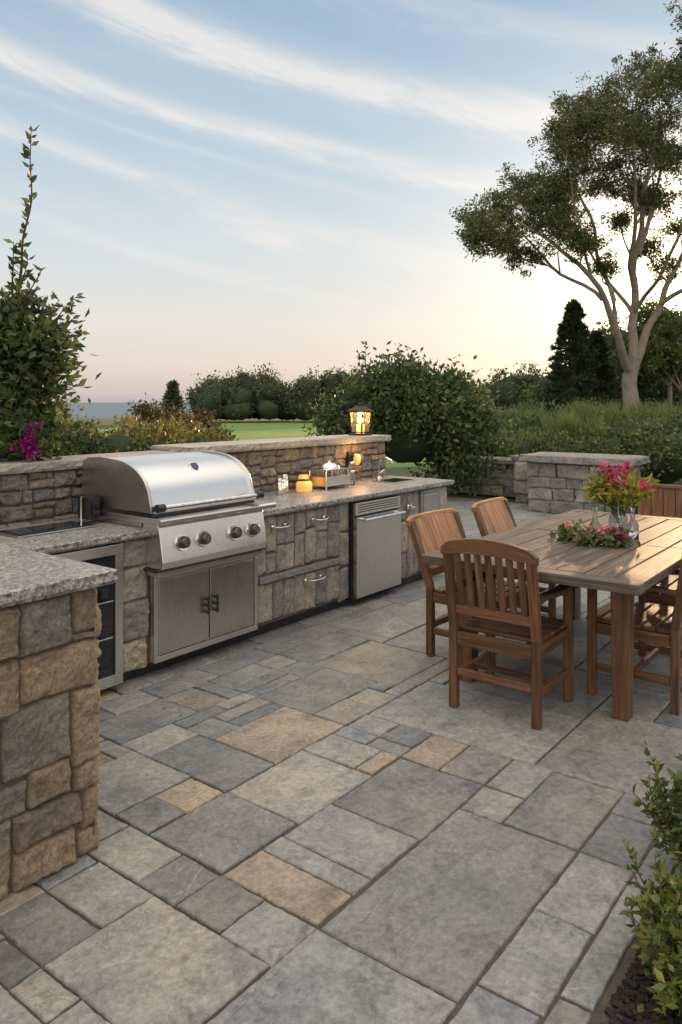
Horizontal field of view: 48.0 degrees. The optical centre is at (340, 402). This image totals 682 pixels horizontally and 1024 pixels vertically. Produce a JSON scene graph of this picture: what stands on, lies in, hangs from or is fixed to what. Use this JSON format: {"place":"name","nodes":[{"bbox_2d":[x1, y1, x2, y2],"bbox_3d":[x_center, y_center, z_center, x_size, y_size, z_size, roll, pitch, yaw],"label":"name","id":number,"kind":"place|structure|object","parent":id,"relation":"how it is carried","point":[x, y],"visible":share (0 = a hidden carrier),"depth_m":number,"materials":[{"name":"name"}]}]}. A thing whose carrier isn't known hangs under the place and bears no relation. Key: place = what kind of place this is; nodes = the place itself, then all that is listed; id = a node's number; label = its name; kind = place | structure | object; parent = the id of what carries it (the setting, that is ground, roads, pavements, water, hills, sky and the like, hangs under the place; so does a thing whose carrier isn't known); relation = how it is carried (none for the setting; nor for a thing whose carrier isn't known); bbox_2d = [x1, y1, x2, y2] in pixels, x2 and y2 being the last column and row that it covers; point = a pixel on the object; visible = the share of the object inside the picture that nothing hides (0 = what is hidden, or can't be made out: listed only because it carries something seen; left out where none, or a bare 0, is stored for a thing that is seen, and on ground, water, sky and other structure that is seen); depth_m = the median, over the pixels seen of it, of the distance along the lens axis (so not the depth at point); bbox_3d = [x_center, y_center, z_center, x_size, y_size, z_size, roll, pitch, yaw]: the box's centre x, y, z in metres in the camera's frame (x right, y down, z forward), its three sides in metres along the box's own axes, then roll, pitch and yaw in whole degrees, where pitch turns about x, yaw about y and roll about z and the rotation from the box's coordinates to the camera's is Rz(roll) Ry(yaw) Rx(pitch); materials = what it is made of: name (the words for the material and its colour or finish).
{"place":"outdoors","nodes":[
{"label":"outdoors","id":0,"kind":"place"},
{"bbox_2d":[56,403,192,417],"bbox_3d":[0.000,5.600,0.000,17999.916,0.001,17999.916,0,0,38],"label":"sea","id":1,"kind":"structure","parent":0,"point":[103,410],"depth_m":580.24,"materials":[{"name":"blue liquid"}]},
{"bbox_2d":[98,421,432,467],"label":"lawn","id":2,"kind":"structure","parent":0,"point":[254,430],"depth_m":43.81,"materials":[{"name":"green plant"}]},
{"bbox_2d":[159,379,186,418],"bbox_3d":[-5.697,0.456,26.018,1.320,2.552,1.595,0,0,38],"label":"conifer tree","id":3,"kind":"object","parent":2,"relation":"on","point":[173,394],"visible":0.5,"depth_m":25.91,"materials":[{"name":"green plant"}]},
{"bbox_2d":[119,389,232,438],"bbox_3d":[-5.337,0.612,24.927,3.411,2.034,4.443,0,0,38],"label":"russet shrub","id":4,"kind":"object","parent":2,"relation":"on","point":[143,410],"visible":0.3,"depth_m":23.95,"materials":[{"name":"brown plant"}]},
{"bbox_2d":[0,497,681,1023],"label":"patio paving","id":5,"kind":"structure","parent":0,"point":[344,815],"depth_m":2.78,"materials":[{"name":"stone"}]},
{"bbox_2d":[0,125,101,462],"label":"climbing shrub","id":6,"kind":"object","parent":5,"relation":"on","point":[34,365],"visible":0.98,"depth_m":4.78,"materials":[{"name":"green plant"}]},
{"bbox_2d":[0,442,382,524],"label":"stone wall","id":7,"kind":"structure","parent":5,"relation":"on","point":[29,480],"depth_m":4.82,"materials":[{"name":"stone"}]},
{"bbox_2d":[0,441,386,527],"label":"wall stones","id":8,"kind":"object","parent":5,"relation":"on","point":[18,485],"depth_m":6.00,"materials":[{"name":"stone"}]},
{"bbox_2d":[0,456,85,474],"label":"cap","id":9,"kind":"object","parent":8,"relation":"on","point":[45,464],"visible":0.67,"depth_m":4.63,"materials":[{"name":"stone"}]},
{"bbox_2d":[71,450,185,457],"bbox_3d":[-1.477,0.390,5.336,0.410,0.056,0.753,0,0,38],"label":"cap","id":10,"kind":"object","parent":8,"relation":"on","point":[126,454],"visible":0.26,"depth_m":5.29,"materials":[{"name":"stone"}]},
{"bbox_2d":[150,442,253,452],"bbox_3d":[-1.060,0.354,5.899,0.451,0.058,0.662,0,0,38],"label":"cap","id":11,"kind":"object","parent":8,"relation":"on","point":[224,447],"visible":0.9,"depth_m":5.76,"materials":[{"name":"stone"}]},
{"bbox_2d":[220,439,306,450],"bbox_3d":[-0.661,0.354,6.413,0.449,0.058,0.655,0,0,38],"label":"cap","id":12,"kind":"object","parent":8,"relation":"on","point":[264,444],"visible":0.71,"depth_m":6.32,"materials":[{"name":"stone"}]},
{"bbox_2d":[274,436,352,446],"bbox_3d":[-0.264,0.354,6.929,0.450,0.058,0.656,0,0,38],"label":"cap","id":13,"kind":"object","parent":8,"relation":"on","point":[318,441],"visible":0.77,"depth_m":6.84,"materials":[{"name":"stone"}]},
{"bbox_2d":[326,434,390,443],"bbox_3d":[0.130,0.354,7.439,0.449,0.058,0.646,0,0,38],"label":"cap","id":14,"kind":"object","parent":8,"relation":"on","point":[368,438],"visible":0.69,"depth_m":7.30,"materials":[{"name":"stone"}]},
{"bbox_2d":[347,400,372,435],"bbox_3d":[0.190,0.150,7.510,0.199,0.348,0.199,0,0,38],"label":"lantern","id":15,"kind":"object","parent":14,"relation":"on","point":[360,423],"visible":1,"depth_m":7.47,"materials":[{"name":"brown metal"}]},
{"bbox_2d":[0,457,454,899],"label":"outdoor kitchen counter","id":16,"kind":"object","parent":5,"relation":"on","point":[50,627],"visible":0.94,"depth_m":2.70,"materials":[{"name":"grey stone"}]},
{"bbox_2d":[51,542,122,690],"bbox_3d":[-1.620,1.173,4.239,0.655,0.775,0.530,0,0,38],"label":"glass door cooler","id":17,"kind":"object","parent":16,"relation":"in","point":[110,637],"visible":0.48,"depth_m":4.20,"materials":[{"name":"silver metal"}]},
{"bbox_2d":[78,450,276,663],"bbox_3d":[-1.040,0.921,4.845,0.777,1.178,1.073,0,0,38],"label":"gas grill","id":18,"kind":"object","parent":16,"relation":"in","point":[199,514],"visible":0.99,"depth_m":4.63,"materials":[{"name":"silver metal"}]},
{"bbox_2d":[147,555,257,663],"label":"cabinet doors","id":19,"kind":"structure","parent":18,"relation":"in","point":[192,610],"depth_m":4.69,"materials":[{"name":"silver metal"}]},
{"bbox_2d":[276,478,283,494],"bbox_3d":[-0.481,0.662,6.019,0.064,0.130,0.064,0,0,38],"label":"spice shaker","id":20,"kind":"object","parent":16,"relation":"on","point":[279,486],"visible":1,"depth_m":5.99,"materials":[{"name":"silver metal"}]},
{"bbox_2d":[281,474,287,492],"bbox_3d":[-0.452,0.652,6.123,0.064,0.150,0.064,0,0,38],"label":"spice shaker","id":21,"kind":"object","parent":16,"relation":"on","point":[285,478],"visible":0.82,"depth_m":6.10,"materials":[{"name":"silver metal"}]},
{"bbox_2d":[298,472,308,478],"bbox_3d":[-0.309,0.652,6.341,0.090,0.150,0.090,0,0,38],"label":"candle jar","id":22,"kind":"object","parent":16,"relation":"on","point":[303,475],"visible":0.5,"depth_m":6.31,"materials":[{"name":"orange glass"}]},
{"bbox_2d":[296,479,311,492],"bbox_3d":[-0.299,0.677,6.207,0.132,0.100,0.132,0,0,38],"label":"candle jar","id":23,"kind":"object","parent":16,"relation":"on","point":[303,485],"visible":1,"depth_m":6.16,"materials":[{"name":"orange glass"}]},
{"bbox_2d":[305,460,352,489],"bbox_3d":[-0.099,0.611,6.495,0.235,0.233,0.360,0,0,38],"label":"warming tray","id":24,"kind":"object","parent":16,"relation":"on","point":[325,480],"visible":0.96,"depth_m":6.41,"materials":[{"name":"silver metal"}]},
{"bbox_2d":[348,462,354,472],"bbox_3d":[0.093,0.631,6.877,0.060,0.192,0.060,0,0,38],"label":"glass jar","id":25,"kind":"object","parent":16,"relation":"on","point":[351,464],"visible":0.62,"depth_m":6.86,"materials":[{"name":"clear glass"}]},
{"bbox_2d":[349,470,354,484],"bbox_3d":[0.095,0.665,6.749,0.060,0.124,0.060,0,0,38],"label":"glass jar","id":26,"kind":"object","parent":16,"relation":"on","point":[352,476],"visible":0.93,"depth_m":6.72,"materials":[{"name":"clear glass"}]},
{"bbox_2d":[345,495,405,600],"bbox_3d":[0.124,1.167,6.348,0.598,0.765,0.650,0,0,38],"label":"outdoor refrigerator","id":27,"kind":"object","parent":16,"relation":"in","point":[374,545],"visible":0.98,"depth_m":6.14,"materials":[{"name":"silver metal"}]},
{"bbox_2d":[406,508,530,665],"bbox_3d":[0.860,1.168,4.934,0.710,0.864,0.586,0,0,41],"label":"patio armchair","id":28,"kind":"object","parent":5,"relation":"on","point":[433,530],"visible":0.39,"depth_m":4.92,"materials":[{"name":"brown wood"}]},
{"bbox_2d":[440,538,577,729],"bbox_3d":[0.901,1.143,4.061,0.526,0.915,0.630,0,0,37],"label":"patio armchair","id":29,"kind":"object","parent":5,"relation":"on","point":[543,635],"visible":0.98,"depth_m":3.90,"materials":[{"name":"brown wood"}]},
{"bbox_2d":[471,497,580,617],"bbox_3d":[1.397,1.173,5.662,0.710,0.854,0.586,0,0,36],"label":"patio armchair","id":30,"kind":"object","parent":5,"relation":"on","point":[493,515],"visible":0.25,"depth_m":5.72,"materials":[{"name":"brown wood"}]},
{"bbox_2d":[420,509,681,721],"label":"dining table","id":31,"kind":"object","parent":5,"relation":"on","point":[624,576],"visible":0.67,"depth_m":4.05,"materials":[{"name":"brown wood"}]},
{"bbox_2d":[550,518,585,543],"bbox_3d":[1.403,0.788,4.673,0.269,0.147,0.256,0,0,-8],"label":"flower posy","id":32,"kind":"object","parent":31,"relation":"on","point":[564,530],"visible":0.62,"depth_m":4.64,"materials":[{"name":"green plant"}]},
{"bbox_2d":[564,524,610,546],"bbox_3d":[1.471,0.798,4.516,0.293,0.173,0.289,0,0,38],"label":"flower posy","id":33,"kind":"object","parent":31,"relation":"on","point":[590,534],"visible":0.98,"depth_m":4.47,"materials":[{"name":"green plant"}]},
{"bbox_2d":[589,507,599,529],"bbox_3d":[1.541,0.737,4.647,0.068,0.200,0.068,0,0,38],"label":"glass bottle","id":34,"kind":"object","parent":31,"relation":"on","point":[595,522],"visible":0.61,"depth_m":4.63,"materials":[{"name":"clear glass"}]},
{"bbox_2d":[598,520,640,547],"bbox_3d":[1.613,0.775,4.443,0.255,0.192,0.220,0,0,38],"label":"flower posy","id":35,"kind":"object","parent":31,"relation":"on","point":[619,537],"visible":0.9,"depth_m":4.42,"materials":[{"name":"pink plant"}]},
{"bbox_2d":[581,461,659,528],"bbox_3d":[1.781,0.606,4.870,0.459,0.465,0.474,0,0,38],"label":"flower vase","id":36,"kind":"object","parent":31,"relation":"on","point":[610,487],"visible":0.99,"depth_m":4.82,"materials":[{"name":"glass"}]},
{"bbox_2d":[618,515,625,529],"bbox_3d":[1.693,0.762,4.631,0.060,0.150,0.060,0,0,38],"label":"glass bottle","id":37,"kind":"object","parent":31,"relation":"on","point":[620,520],"visible":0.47,"depth_m":4.62,"materials":[{"name":"clear glass"}]},
{"bbox_2d":[627,508,638,539],"bbox_3d":[1.786,0.742,4.685,0.068,0.190,0.068,0,0,38],"label":"glass bottle","id":38,"kind":"object","parent":31,"relation":"on","point":[632,525],"visible":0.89,"depth_m":4.66,"materials":[{"name":"clear glass"}]},
{"bbox_2d":[586,558,681,715],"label":"patio armchair","id":39,"kind":"object","parent":5,"relation":"on","point":[662,620],"visible":0.56,"depth_m":4.12,"materials":[{"name":"brown wood"}]},
{"bbox_2d":[600,939,681,1023],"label":"planting bed","id":40,"kind":"object","parent":5,"relation":"on","point":[642,994],"visible":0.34,"depth_m":2.04,"materials":[{"name":"brown soil"}]},
{"bbox_2d":[617,838,681,1023],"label":"shrub","id":41,"kind":"object","parent":40,"relation":"on","point":[661,917],"visible":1,"depth_m":2.08,"materials":[{"name":"green plant"}]},
{"bbox_2d":[630,741,681,868],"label":"shrub","id":42,"kind":"object","parent":40,"relation":"on","point":[670,827],"visible":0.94,"depth_m":2.63,"materials":[{"name":"green plant"}]},
{"bbox_2d":[638,575,677,655],"bbox_3d":[2.235,1.143,4.907,0.620,0.915,0.566,0,0,38],"label":"patio armchair","id":43,"kind":"object","parent":5,"relation":"on","point":[669,582],"visible":0.2,"depth_m":4.82,"materials":[{"name":"brown wood"}]},
{"bbox_2d":[640,479,681,517],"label":"wooden planter","id":44,"kind":"object","parent":5,"relation":"on","point":[665,500],"visible":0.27,"depth_m":10.20,"materials":[{"name":"brown wood"}]},
{"bbox_2d":[337,470,344,485],"bbox_3d":[0.000,0.648,6.709,0.070,0.158,0.070,0,0,38],"label":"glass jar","id":45,"kind":"object","parent":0,"point":[340,471],"visible":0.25,"depth_m":6.68,"materials":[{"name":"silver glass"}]},
{"bbox_2d":[0,0,681,402],"label":"sky","id":46,"kind":"structure","parent":0,"point":[222,185],"materials":[{"name":"blue"}]},
{"bbox_2d":[346,452,360,464],"bbox_3d":[0.123,0.520,7.030,0.126,0.120,0.080,0,0,38],"label":"wall sconce","id":47,"kind":"object","parent":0,"point":[353,457],"depth_m":7.02,"materials":[{"name":"glass"}]},
{"bbox_2d":[69,418,681,512],"bbox_3d":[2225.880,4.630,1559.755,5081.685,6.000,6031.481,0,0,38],"label":"ground","id":48,"kind":"structure","parent":0,"point":[400,471],"depth_m":18.25,"materials":[{"name":"green plant"}]},
{"bbox_2d":[35,407,114,457],"bbox_3d":[-3.618,0.395,8.856,1.555,1.118,1.824,0,0,38],"label":"shrub","id":49,"kind":"object","parent":48,"relation":"on","point":[74,447],"visible":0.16,"depth_m":8.87,"materials":[{"name":"green plant"}]},
{"bbox_2d":[52,396,239,453],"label":"golden shrubs","id":50,"kind":"object","parent":48,"relation":"on","point":[128,437],"visible":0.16,"depth_m":9.38,"materials":[{"name":"plant"}]},
{"bbox_2d":[183,362,364,420],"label":"distant trees","id":51,"kind":"object","parent":48,"relation":"on","point":[243,395],"visible":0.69,"depth_m":60.92,"materials":[{"name":"green plant"}]},
{"bbox_2d":[299,341,518,496],"bbox_3d":[1.133,0.270,13.114,3.548,2.669,2.820,0,0,27],"label":"shrub","id":52,"kind":"object","parent":48,"relation":"on","point":[420,413],"visible":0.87,"depth_m":12.48,"materials":[{"name":"green plant"}]},
{"bbox_2d":[430,363,546,409],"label":"distant trees","id":53,"kind":"object","parent":48,"relation":"on","point":[510,392],"visible":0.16,"depth_m":70.37,"materials":[{"name":"green plant"}]},
{"bbox_2d":[446,452,650,513],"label":"stone walls","id":54,"kind":"structure","parent":48,"relation":"on","point":[549,482],"depth_m":11.02,"materials":[{"name":"grey stone"}]},
{"bbox_2d":[449,0,681,410],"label":"tree","id":55,"kind":"object","parent":48,"relation":"on","point":[586,115],"visible":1,"depth_m":30.65,"materials":[{"name":"green plant"}]},
{"bbox_2d":[537,298,609,412],"bbox_3d":[10.366,-1.433,34.146,3.515,6.425,3.568,0,0,18],"label":"conifer tree","id":56,"kind":"object","parent":48,"relation":"on","point":[573,329],"visible":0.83,"depth_m":33.76,"materials":[{"name":"green plant"}]},
{"bbox_2d":[467,404,681,483],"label":"garden shrubs","id":57,"kind":"object","parent":48,"relation":"on","point":[661,447],"visible":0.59,"depth_m":14.56,"materials":[{"name":"green plant"}]},
{"bbox_2d":[491,396,681,456],"bbox_3d":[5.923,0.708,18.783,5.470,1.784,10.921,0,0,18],"label":"ornamental grasses","id":58,"kind":"object","parent":48,"relation":"on","point":[607,415],"visible":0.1,"depth_m":20.67,"materials":[{"name":"green plant"}]},
{"bbox_2d":[576,329,621,410],"bbox_3d":[12.004,-0.850,35.809,3.077,5.264,3.304,0,0,38],"label":"conifer tree","id":59,"kind":"object","parent":48,"relation":"on","point":[604,376],"visible":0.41,"depth_m":35.73,"materials":[{"name":"green plant"}]},
{"bbox_2d":[519,293,681,412],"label":"background trees","id":60,"kind":"object","parent":48,"relation":"on","point":[650,387],"visible":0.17,"depth_m":41.27,"materials":[{"name":"green plant"}]},
{"bbox_2d":[610,296,681,406],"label":"deciduous tree","id":61,"kind":"object","parent":48,"relation":"on","point":[648,311],"visible":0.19,"depth_m":38.10,"materials":[{"name":"green plant"}]},
{"bbox_2d":[639,311,681,403],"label":"deciduous tree","id":62,"kind":"object","parent":48,"relation":"on","point":[662,357],"visible":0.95,"depth_m":33.46,"materials":[{"name":"green plant"}]}
]}

